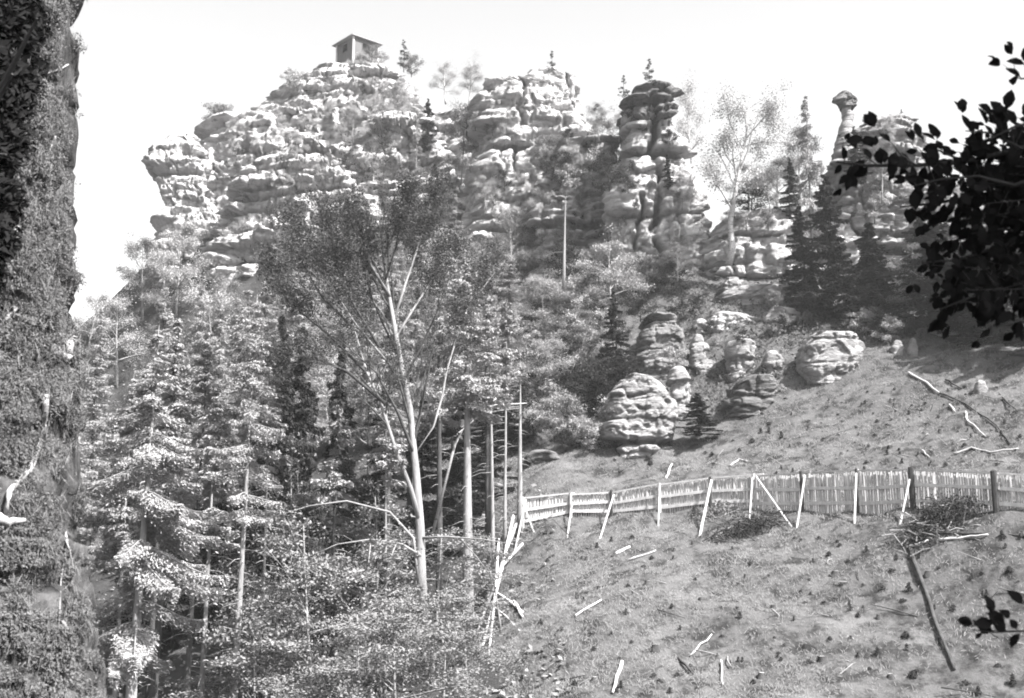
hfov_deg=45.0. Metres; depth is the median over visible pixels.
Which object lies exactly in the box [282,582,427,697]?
young beech
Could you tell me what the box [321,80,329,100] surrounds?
birch tree
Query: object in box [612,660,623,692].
fallen board
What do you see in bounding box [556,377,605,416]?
bush
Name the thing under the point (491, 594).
leaning pole
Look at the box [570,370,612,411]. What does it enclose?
bush
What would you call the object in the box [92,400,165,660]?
dark spruce
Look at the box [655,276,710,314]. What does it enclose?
bush
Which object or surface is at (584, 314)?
broadleaf tree
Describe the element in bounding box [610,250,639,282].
bush
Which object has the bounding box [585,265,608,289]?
bush
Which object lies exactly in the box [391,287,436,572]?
tall spruce
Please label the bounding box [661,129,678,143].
bush
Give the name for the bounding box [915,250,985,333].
dark spruce
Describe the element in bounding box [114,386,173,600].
dark spruce
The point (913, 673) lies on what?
seedling
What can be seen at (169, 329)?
tall spruce
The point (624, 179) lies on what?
bush
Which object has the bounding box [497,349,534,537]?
bare tree
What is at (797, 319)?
bush
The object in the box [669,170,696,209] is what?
broadleaf tree
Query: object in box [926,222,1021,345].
dark spruce
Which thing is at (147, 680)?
tall spruce
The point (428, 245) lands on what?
broadleaf tree
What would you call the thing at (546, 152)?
bush
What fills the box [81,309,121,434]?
spruce tree
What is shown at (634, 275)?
bush
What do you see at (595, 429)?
bush
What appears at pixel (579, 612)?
fallen stick
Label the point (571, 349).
bush
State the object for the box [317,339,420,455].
broadleaf tree
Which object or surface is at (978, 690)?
seedling
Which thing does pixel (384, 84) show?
bush
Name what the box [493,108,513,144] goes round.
broadleaf tree
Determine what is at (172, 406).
spruce tree
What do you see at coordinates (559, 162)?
bush
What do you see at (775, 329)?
bush
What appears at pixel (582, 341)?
bush
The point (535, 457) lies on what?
boulder
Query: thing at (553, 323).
bush
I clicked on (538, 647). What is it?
undergrowth
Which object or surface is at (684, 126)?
birch tree
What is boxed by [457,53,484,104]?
birch tree
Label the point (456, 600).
young beech
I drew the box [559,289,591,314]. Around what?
bush
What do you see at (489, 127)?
bush
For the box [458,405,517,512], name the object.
dark spruce
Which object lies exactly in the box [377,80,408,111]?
broadleaf tree
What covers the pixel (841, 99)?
pinnacle cap
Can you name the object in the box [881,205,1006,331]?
dark spruce
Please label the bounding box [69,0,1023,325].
sky
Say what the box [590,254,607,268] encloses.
bush
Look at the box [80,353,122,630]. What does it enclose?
tall spruce
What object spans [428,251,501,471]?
tall spruce
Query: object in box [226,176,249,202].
bush
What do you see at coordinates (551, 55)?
pine
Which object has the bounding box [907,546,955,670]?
fallen pole
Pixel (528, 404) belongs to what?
bush
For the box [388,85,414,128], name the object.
broadleaf tree
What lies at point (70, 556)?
exposed root
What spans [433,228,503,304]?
broadleaf tree
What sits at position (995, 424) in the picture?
fallen branch
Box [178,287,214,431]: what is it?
spruce tree
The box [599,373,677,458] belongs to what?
boulder
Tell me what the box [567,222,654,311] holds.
broadleaf tree
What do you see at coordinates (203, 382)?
spruce tree
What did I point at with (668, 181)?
dark spruce
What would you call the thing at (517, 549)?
leaning pole
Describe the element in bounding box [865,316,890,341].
bush
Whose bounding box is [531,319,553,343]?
bush
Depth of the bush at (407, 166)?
112.60 m
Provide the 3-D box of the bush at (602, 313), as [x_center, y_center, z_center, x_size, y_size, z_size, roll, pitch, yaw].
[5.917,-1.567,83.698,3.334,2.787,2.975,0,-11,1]
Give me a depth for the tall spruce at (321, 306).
75.33 m
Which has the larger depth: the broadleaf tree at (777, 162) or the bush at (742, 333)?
the broadleaf tree at (777, 162)
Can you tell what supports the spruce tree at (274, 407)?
on the hillside
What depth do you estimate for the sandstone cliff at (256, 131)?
119.37 m
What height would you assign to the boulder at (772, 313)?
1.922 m
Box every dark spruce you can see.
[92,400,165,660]
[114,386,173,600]
[128,414,215,652]
[176,405,246,635]
[215,313,309,684]
[218,402,287,613]
[245,379,316,582]
[248,327,345,658]
[299,340,373,645]
[344,383,412,603]
[382,400,450,562]
[415,388,484,559]
[417,99,438,152]
[431,164,437,208]
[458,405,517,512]
[473,399,533,452]
[595,291,637,382]
[661,155,675,188]
[676,393,722,436]
[773,157,801,218]
[778,205,825,309]
[784,174,864,321]
[824,222,913,318]
[838,262,924,332]
[843,126,872,187]
[880,217,943,296]
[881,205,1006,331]
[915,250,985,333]
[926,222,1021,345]
[995,204,1023,348]
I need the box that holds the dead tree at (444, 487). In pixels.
[432,403,526,531]
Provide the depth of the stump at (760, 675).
41.03 m
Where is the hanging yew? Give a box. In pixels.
[0,0,65,293]
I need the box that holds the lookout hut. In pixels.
[332,33,382,64]
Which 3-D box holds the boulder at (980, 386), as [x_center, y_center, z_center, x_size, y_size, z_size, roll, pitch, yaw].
[23.232,2.200,61.356,0.725,1.326,0.872,0,-11,0]
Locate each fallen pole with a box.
[906,539,928,546]
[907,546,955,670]
[912,531,1023,536]
[938,534,987,541]
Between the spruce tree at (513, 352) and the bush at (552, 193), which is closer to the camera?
the spruce tree at (513, 352)
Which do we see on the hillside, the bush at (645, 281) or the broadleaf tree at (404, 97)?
the bush at (645, 281)
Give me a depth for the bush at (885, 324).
71.09 m
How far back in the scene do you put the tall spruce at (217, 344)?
66.46 m
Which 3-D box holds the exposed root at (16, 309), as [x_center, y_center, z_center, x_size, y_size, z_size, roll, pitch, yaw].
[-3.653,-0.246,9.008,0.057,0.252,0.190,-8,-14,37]
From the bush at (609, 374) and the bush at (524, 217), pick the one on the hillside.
the bush at (609, 374)
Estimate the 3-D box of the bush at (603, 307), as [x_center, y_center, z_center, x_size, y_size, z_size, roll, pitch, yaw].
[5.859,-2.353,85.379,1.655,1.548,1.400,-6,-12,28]
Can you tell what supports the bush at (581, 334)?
on the hillside
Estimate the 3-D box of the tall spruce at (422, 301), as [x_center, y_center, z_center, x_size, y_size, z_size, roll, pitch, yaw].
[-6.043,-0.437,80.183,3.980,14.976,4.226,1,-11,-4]
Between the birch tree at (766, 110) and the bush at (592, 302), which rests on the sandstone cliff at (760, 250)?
the birch tree at (766, 110)
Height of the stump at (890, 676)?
0.183 m
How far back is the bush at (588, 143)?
95.35 m
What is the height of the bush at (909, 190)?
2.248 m
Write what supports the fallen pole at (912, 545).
on the hillside
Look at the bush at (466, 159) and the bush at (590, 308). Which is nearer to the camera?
the bush at (590, 308)
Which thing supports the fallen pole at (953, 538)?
on the hillside
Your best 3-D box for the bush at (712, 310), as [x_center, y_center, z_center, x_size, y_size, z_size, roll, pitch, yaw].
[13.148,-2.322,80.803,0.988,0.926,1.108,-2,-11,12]
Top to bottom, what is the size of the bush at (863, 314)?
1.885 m
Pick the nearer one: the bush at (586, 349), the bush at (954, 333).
the bush at (954, 333)
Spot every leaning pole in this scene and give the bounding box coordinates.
[476,543,522,593]
[477,558,502,629]
[482,514,514,645]
[488,538,499,651]
[491,604,519,630]
[497,592,522,611]
[498,521,516,568]
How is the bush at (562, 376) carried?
on the hillside
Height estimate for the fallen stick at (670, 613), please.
0.331 m
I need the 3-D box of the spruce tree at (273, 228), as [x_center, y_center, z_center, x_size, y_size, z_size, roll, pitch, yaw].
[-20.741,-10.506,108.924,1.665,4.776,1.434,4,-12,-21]
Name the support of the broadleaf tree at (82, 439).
on the hillside
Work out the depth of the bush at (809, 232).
86.83 m
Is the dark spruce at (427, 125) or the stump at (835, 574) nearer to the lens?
the stump at (835, 574)
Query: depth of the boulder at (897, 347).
69.25 m
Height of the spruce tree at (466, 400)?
16.513 m
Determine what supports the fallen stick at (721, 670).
on the hillside
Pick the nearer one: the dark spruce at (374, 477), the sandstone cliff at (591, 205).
the dark spruce at (374, 477)
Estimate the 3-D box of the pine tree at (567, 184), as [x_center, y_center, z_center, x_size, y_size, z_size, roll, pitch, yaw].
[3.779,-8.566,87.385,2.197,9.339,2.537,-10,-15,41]
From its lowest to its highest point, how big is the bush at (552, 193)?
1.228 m
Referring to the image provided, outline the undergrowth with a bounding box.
[82,216,569,697]
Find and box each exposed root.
[0,512,26,526]
[1,301,22,325]
[3,394,49,513]
[4,593,22,623]
[46,611,51,686]
[51,344,73,361]
[57,546,66,630]
[60,617,71,670]
[65,531,73,568]
[66,335,77,354]
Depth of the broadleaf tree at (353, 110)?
110.30 m
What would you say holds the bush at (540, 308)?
on the hillside
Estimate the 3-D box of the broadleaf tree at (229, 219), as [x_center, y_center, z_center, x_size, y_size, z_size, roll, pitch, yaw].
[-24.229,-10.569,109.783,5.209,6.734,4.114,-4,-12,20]
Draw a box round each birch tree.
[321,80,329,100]
[324,93,337,128]
[362,146,383,190]
[427,58,461,104]
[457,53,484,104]
[509,154,531,203]
[548,145,571,208]
[610,100,620,141]
[673,71,714,187]
[691,76,798,265]
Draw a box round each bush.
[200,102,227,121]
[216,103,234,111]
[222,133,237,148]
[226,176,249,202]
[228,143,249,160]
[230,115,238,123]
[266,168,274,177]
[271,171,294,194]
[276,152,293,172]
[277,66,295,81]
[283,128,297,140]
[290,68,316,99]
[296,113,315,128]
[309,162,327,179]
[351,183,366,199]
[352,79,370,94]
[354,52,370,64]
[361,44,381,62]
[362,90,384,110]
[367,77,383,91]
[371,50,391,64]
[374,134,397,152]
[375,80,388,93]
[379,88,387,99]
[391,86,411,103]
[394,80,410,93]
[394,160,411,175]
[404,51,426,76]
[419,136,440,150]
[439,152,458,169]
[443,125,459,138]
[448,100,470,135]
[458,154,477,171]
[461,107,479,130]
[472,186,487,195]
[481,122,495,135]
[484,186,507,208]
[490,168,517,190]
[504,391,555,438]
[511,349,545,385]
[513,209,527,234]
[513,362,560,399]
[521,214,542,237]
[521,246,545,269]
[521,302,552,328]
[521,327,552,351]
[524,341,541,365]
[525,398,556,429]
[530,281,562,306]
[530,410,561,441]
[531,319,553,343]
[532,134,555,157]
[534,229,551,243]
[534,292,561,317]
[534,431,554,448]
[536,145,556,167]
[536,351,553,368]
[537,152,549,172]
[537,291,561,320]
[540,146,574,178]
[540,238,585,276]
[540,350,572,390]
[541,313,572,344]
[541,385,591,439]
[544,190,557,204]
[544,327,564,343]
[547,135,561,147]
[547,333,570,357]
[548,298,577,323]
[550,173,576,192]
[551,223,575,247]
[551,309,593,347]
[553,273,585,300]
[554,350,575,379]
[555,266,585,285]
[555,415,592,443]
[556,370,596,408]
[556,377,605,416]
[558,356,617,419]
[558,427,584,452]
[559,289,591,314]
[559,343,576,357]
[562,128,575,142]
[562,348,602,385]
[562,362,581,382]
[563,300,606,338]
[564,330,586,350]
[568,333,592,353]
[569,144,611,184]
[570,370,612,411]
[571,269,606,299]
[571,290,598,310]
[571,418,612,453]
[572,326,606,352]
[576,294,607,315]
[576,338,598,354]
[579,263,599,284]
[579,307,624,342]
[579,348,605,371]
[580,343,598,357]
[582,139,595,154]
[585,148,633,192]
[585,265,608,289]
[587,330,603,344]
[588,346,629,379]
[589,397,603,410]
[590,253,612,273]
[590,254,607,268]
[592,394,609,435]
[592,405,635,447]
[593,304,607,314]
[593,366,624,398]
[593,410,605,436]
[597,224,610,239]
[600,231,612,241]
[600,253,611,267]
[604,352,642,378]
[605,284,617,296]
[606,295,625,318]
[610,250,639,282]
[616,214,627,222]
[617,172,639,192]
[617,318,634,334]
[618,268,646,299]
[621,104,636,120]
[622,295,662,322]
[626,251,663,293]
[628,176,634,184]
[630,118,649,131]
[636,270,660,298]
[652,344,689,369]
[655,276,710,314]
[656,255,683,283]
[656,259,688,293]
[656,276,674,290]
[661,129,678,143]
[689,267,697,274]
[690,320,701,329]
[692,297,704,308]
[692,498,745,521]
[702,319,717,335]
[707,307,719,314]
[707,334,719,346]
[717,183,778,211]
[719,207,738,222]
[733,209,760,234]
[735,328,750,344]
[757,206,777,229]
[762,324,770,334]
[763,289,783,308]
[764,329,772,337]
[769,299,785,306]
[771,198,780,206]
[772,312,793,332]
[772,313,794,330]
[773,326,782,335]
[777,384,785,391]
[793,316,800,324]
[800,218,821,246]
[821,324,831,330]
[826,181,843,200]
[841,311,866,336]
[846,307,873,335]
[847,305,864,313]
[855,190,892,223]
[856,184,866,193]
[859,130,876,145]
[862,305,886,329]
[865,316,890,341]
[868,174,890,198]
[869,305,894,327]
[872,313,904,342]
[874,326,894,342]
[878,113,898,133]
[882,314,902,334]
[890,184,924,212]
[901,317,922,338]
[944,320,966,335]
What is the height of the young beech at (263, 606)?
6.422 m
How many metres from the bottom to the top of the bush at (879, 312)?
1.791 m
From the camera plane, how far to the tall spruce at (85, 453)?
75.53 m
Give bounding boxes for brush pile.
[689,502,800,546]
[873,475,1012,563]
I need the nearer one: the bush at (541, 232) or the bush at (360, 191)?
the bush at (541, 232)
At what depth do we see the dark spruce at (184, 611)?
62.28 m
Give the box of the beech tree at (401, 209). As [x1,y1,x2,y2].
[222,109,517,624]
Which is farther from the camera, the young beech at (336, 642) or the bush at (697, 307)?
the bush at (697, 307)
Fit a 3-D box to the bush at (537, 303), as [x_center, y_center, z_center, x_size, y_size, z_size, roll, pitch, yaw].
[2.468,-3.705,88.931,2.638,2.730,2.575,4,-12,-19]
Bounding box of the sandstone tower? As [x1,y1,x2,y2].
[601,105,711,286]
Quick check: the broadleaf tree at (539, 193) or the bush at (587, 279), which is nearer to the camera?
the bush at (587, 279)
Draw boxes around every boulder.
[524,449,560,467]
[541,276,578,294]
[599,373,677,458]
[631,312,688,379]
[665,366,690,418]
[688,334,708,368]
[694,319,706,332]
[695,359,715,374]
[707,311,760,331]
[709,260,734,280]
[715,277,741,301]
[719,283,838,304]
[721,374,777,417]
[724,335,756,381]
[759,350,783,373]
[761,306,805,322]
[795,330,864,384]
[889,340,903,354]
[907,338,917,356]
[973,380,987,393]
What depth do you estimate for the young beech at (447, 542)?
46.48 m
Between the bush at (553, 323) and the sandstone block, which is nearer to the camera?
the bush at (553, 323)
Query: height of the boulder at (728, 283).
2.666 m
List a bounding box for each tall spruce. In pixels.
[76,399,100,558]
[76,453,111,570]
[78,403,109,521]
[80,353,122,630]
[100,348,187,691]
[127,349,193,697]
[133,283,191,544]
[146,311,188,553]
[180,346,236,551]
[188,308,242,574]
[197,332,264,637]
[199,289,272,669]
[232,277,278,443]
[266,254,326,387]
[268,258,334,566]
[277,302,333,446]
[285,249,340,510]
[345,255,393,519]
[347,264,431,613]
[349,254,408,527]
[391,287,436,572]
[394,236,444,448]
[408,232,471,598]
[419,232,485,514]
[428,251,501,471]
[458,259,521,545]
[483,261,535,426]
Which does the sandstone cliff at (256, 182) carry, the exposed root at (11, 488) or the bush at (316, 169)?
the bush at (316, 169)
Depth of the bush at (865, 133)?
89.28 m
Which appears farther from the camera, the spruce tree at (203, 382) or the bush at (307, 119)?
the bush at (307, 119)
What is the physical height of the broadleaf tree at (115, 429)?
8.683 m
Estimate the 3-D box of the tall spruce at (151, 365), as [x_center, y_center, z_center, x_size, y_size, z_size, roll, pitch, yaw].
[-17.800,7.947,59.685,3.719,17.114,3.503,7,-13,-33]
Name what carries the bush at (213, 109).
on the sandstone cliff at (256, 131)
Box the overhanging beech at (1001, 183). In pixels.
[832,41,1023,646]
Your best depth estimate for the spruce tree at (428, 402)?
81.10 m
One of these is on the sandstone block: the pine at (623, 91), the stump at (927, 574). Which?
the pine at (623, 91)
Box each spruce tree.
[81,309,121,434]
[84,391,98,456]
[98,379,150,697]
[106,424,122,519]
[122,313,201,697]
[165,330,226,697]
[177,388,242,697]
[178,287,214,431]
[206,294,284,697]
[208,297,249,407]
[229,353,294,697]
[264,310,285,423]
[268,206,282,252]
[268,301,278,382]
[269,217,287,269]
[278,256,297,333]
[307,405,359,695]
[365,401,408,697]
[383,230,406,307]
[407,109,425,185]
[423,257,510,631]
[425,330,450,424]
[443,187,467,252]
[473,297,512,571]
[483,302,527,558]
[492,260,513,336]
[783,96,841,293]
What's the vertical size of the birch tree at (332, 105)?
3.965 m
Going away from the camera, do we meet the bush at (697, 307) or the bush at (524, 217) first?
the bush at (697, 307)
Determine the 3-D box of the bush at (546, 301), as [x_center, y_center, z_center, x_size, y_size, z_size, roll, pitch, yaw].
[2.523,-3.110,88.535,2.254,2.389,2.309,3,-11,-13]
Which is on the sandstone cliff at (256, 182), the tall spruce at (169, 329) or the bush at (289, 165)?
the bush at (289, 165)
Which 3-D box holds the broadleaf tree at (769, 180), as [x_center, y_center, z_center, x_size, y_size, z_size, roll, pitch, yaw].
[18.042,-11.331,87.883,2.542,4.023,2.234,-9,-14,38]
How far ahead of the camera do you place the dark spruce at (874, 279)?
75.57 m
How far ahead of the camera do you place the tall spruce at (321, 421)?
68.92 m
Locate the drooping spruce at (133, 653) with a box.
[82,331,229,697]
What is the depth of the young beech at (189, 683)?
44.29 m
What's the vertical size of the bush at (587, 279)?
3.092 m
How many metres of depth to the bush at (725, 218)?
87.82 m
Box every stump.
[651,644,660,652]
[757,672,764,679]
[818,656,827,663]
[830,571,839,577]
[887,673,894,679]
[923,571,931,577]
[986,367,993,372]
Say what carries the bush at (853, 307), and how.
on the hillside
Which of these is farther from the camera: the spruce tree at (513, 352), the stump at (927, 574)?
the spruce tree at (513, 352)
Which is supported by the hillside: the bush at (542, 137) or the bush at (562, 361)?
the bush at (562, 361)
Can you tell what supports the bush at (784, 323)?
on the hillside
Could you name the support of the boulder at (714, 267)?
on the hillside
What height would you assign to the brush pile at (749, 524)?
2.069 m
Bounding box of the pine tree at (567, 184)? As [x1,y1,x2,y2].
[551,163,581,291]
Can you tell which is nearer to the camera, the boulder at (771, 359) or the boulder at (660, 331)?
the boulder at (771, 359)
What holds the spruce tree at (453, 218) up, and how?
on the hillside
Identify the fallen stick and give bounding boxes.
[575,599,601,616]
[627,550,655,560]
[657,609,684,617]
[677,656,693,673]
[690,634,711,655]
[720,659,722,684]
[729,458,747,465]
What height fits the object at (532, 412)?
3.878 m
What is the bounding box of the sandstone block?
[616,79,684,125]
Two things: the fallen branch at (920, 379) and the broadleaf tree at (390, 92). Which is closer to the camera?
the fallen branch at (920, 379)
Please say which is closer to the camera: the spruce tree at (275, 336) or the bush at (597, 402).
the bush at (597, 402)
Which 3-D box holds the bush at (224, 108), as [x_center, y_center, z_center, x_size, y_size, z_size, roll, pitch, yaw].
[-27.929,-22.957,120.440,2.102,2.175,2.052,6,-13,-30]
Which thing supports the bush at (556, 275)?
on the hillside
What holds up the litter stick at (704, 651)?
on the hillside
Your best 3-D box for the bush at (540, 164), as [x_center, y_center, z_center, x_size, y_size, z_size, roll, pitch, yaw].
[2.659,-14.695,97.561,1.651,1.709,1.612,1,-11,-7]
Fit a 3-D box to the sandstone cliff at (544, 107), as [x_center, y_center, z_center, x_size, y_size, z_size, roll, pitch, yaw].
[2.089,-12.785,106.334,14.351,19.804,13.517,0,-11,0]
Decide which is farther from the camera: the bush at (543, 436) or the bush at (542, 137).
the bush at (542, 137)
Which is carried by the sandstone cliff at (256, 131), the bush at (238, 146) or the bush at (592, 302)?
the bush at (238, 146)
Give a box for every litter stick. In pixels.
[695,649,715,654]
[870,604,917,616]
[941,687,1002,697]
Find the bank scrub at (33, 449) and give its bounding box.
[0,0,105,697]
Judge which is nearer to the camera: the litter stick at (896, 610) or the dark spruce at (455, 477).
the litter stick at (896, 610)
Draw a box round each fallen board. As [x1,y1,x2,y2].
[512,600,523,617]
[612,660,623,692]
[615,546,629,554]
[665,463,672,478]
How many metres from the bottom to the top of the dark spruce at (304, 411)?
15.383 m
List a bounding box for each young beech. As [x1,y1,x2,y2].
[156,593,356,697]
[158,604,326,697]
[183,587,367,697]
[188,502,403,697]
[191,427,371,697]
[271,522,442,694]
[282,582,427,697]
[297,452,473,697]
[326,586,511,697]
[374,524,513,690]
[377,585,532,697]
[416,586,533,697]
[449,529,536,630]
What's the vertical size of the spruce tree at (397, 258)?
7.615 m
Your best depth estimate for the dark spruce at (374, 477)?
59.54 m
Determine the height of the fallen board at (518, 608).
0.690 m
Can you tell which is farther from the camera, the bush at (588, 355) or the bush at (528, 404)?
the bush at (588, 355)
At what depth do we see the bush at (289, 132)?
111.06 m
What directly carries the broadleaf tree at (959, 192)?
on the hillside
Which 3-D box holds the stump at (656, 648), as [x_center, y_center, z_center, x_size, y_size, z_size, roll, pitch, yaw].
[5.120,10.656,44.051,0.433,0.279,0.422,-1,-11,7]
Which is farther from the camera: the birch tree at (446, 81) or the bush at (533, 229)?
the birch tree at (446, 81)
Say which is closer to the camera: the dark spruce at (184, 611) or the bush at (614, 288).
the dark spruce at (184, 611)
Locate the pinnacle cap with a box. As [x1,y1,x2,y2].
[832,90,857,111]
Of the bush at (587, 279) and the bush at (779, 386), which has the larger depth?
the bush at (587, 279)
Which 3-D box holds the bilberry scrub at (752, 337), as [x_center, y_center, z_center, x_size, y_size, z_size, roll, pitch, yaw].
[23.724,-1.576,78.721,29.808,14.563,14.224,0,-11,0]
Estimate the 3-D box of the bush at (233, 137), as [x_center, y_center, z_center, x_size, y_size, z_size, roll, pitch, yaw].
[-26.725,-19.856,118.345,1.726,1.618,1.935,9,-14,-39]
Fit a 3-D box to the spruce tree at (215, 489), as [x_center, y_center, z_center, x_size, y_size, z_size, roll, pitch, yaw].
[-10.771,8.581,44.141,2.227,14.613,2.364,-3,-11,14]
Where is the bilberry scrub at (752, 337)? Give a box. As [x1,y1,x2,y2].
[664,250,1018,422]
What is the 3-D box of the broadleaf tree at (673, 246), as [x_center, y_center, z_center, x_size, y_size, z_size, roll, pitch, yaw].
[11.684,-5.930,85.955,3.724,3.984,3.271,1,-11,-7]
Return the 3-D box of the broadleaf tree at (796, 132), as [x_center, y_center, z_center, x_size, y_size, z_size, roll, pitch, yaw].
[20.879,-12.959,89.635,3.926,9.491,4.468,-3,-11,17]
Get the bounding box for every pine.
[396,40,408,71]
[547,51,555,67]
[618,75,629,104]
[643,59,653,95]
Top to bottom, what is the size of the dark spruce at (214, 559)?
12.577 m
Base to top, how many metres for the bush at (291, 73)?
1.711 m
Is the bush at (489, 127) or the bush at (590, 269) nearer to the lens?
the bush at (590, 269)
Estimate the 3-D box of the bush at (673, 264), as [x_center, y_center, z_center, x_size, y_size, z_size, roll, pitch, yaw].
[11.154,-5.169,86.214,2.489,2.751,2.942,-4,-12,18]
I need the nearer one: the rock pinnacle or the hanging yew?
the hanging yew
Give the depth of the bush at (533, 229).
95.31 m
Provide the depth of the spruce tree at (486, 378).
57.55 m
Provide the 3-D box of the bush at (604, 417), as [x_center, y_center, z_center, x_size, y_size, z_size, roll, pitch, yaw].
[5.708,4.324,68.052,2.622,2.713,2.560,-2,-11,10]
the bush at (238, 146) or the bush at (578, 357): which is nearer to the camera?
the bush at (578, 357)
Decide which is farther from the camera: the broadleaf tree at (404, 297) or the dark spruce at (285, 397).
the broadleaf tree at (404, 297)
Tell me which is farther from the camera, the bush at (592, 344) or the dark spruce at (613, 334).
the bush at (592, 344)
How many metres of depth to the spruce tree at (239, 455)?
41.93 m
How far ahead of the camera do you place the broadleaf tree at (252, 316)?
97.16 m
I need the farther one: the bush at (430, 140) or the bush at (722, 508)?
the bush at (430, 140)
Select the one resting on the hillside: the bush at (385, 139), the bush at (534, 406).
the bush at (534, 406)
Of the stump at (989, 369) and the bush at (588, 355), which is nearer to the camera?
the stump at (989, 369)
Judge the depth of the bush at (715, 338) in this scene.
77.88 m
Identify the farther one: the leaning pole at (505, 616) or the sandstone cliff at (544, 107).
the sandstone cliff at (544, 107)
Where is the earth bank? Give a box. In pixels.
[0,0,107,697]
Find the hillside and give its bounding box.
[74,219,1023,697]
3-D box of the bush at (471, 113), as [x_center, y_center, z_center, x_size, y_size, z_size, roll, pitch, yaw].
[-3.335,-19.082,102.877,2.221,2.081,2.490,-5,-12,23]
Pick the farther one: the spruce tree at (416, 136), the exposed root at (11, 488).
the spruce tree at (416, 136)
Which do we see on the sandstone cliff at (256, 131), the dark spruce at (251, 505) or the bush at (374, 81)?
the bush at (374, 81)
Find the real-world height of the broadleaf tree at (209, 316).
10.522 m
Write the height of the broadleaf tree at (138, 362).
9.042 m
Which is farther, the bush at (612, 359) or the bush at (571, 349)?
the bush at (571, 349)
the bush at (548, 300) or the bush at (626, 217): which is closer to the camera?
the bush at (548, 300)
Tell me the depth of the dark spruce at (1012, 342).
63.82 m
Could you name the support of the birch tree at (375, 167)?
on the sandstone cliff at (403, 138)
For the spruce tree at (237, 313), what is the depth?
93.53 m
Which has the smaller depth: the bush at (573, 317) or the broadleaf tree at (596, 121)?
the bush at (573, 317)
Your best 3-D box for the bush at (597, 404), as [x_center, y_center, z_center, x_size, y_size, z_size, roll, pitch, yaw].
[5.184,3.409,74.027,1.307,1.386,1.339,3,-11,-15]
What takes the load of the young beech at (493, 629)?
on the hillside
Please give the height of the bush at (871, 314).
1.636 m
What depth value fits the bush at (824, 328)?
75.09 m
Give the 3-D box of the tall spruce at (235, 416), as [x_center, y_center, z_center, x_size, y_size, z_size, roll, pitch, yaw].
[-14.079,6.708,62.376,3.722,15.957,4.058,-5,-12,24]
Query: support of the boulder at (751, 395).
on the hillside
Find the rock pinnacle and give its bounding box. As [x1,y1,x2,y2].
[829,105,865,169]
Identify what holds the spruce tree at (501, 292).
on the hillside
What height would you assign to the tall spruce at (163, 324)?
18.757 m
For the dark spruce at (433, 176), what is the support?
on the sandstone cliff at (403, 138)
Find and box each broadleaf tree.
[72,283,123,358]
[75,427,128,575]
[79,278,148,388]
[79,419,101,520]
[80,345,93,402]
[80,517,105,553]
[94,380,179,459]
[113,226,172,321]
[125,319,191,388]
[136,236,199,327]
[140,204,219,317]
[176,375,202,447]
[178,267,246,367]
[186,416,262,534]
[188,458,209,508]
[204,266,248,338]
[216,193,254,265]
[230,291,281,351]
[271,239,355,337]
[274,110,289,128]
[289,129,310,158]
[291,354,347,411]
[314,352,367,468]
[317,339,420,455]
[318,237,367,310]
[331,97,371,157]
[335,313,385,413]
[354,265,401,323]
[359,92,380,120]
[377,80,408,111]
[377,250,453,376]
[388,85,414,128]
[398,222,448,315]
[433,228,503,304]
[440,96,476,185]
[449,226,497,299]
[472,167,500,209]
[472,306,542,371]
[481,199,537,286]
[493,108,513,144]
[494,247,520,300]
[509,330,578,395]
[514,268,579,327]
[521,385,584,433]
[526,186,551,228]
[550,297,607,350]
[560,138,591,191]
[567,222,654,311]
[584,98,620,174]
[585,100,607,141]
[640,194,658,218]
[655,232,702,279]
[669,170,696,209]
[719,158,773,210]
[756,145,805,205]
[757,162,782,214]
[776,107,826,208]
[857,126,899,203]
[885,242,931,327]
[886,128,896,142]
[937,187,1006,241]
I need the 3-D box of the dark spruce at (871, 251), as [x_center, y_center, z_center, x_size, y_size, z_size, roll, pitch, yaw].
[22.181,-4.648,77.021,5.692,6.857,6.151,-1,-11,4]
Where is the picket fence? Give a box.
[512,467,1023,550]
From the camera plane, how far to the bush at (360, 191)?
107.62 m
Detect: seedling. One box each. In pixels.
[900,631,910,637]
[904,582,912,590]
[907,670,917,677]
[956,679,973,684]
[974,686,982,695]
[1005,566,1013,572]
[1006,673,1016,684]
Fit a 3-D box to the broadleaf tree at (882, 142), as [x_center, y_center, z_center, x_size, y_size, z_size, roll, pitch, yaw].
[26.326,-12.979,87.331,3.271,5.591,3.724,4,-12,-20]
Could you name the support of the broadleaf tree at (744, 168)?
on the sandstone cliff at (760, 250)
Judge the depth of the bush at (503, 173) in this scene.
100.48 m
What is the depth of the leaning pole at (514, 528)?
58.34 m
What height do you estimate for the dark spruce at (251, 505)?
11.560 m
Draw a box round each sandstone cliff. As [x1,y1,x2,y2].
[139,133,228,288]
[194,62,473,209]
[200,132,391,292]
[344,111,468,226]
[457,76,595,266]
[519,133,621,281]
[524,66,579,106]
[700,207,860,281]
[819,114,989,263]
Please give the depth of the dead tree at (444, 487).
54.95 m
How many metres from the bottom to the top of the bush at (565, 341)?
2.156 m
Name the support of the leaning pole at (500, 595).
on the hillside
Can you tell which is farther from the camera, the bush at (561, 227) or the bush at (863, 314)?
the bush at (561, 227)
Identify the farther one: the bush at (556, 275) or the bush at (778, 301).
the bush at (556, 275)
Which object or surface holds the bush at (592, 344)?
on the hillside
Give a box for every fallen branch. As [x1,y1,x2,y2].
[907,371,938,393]
[939,392,1010,443]
[945,379,961,388]
[953,447,1017,454]
[964,411,985,436]
[1002,397,1018,411]

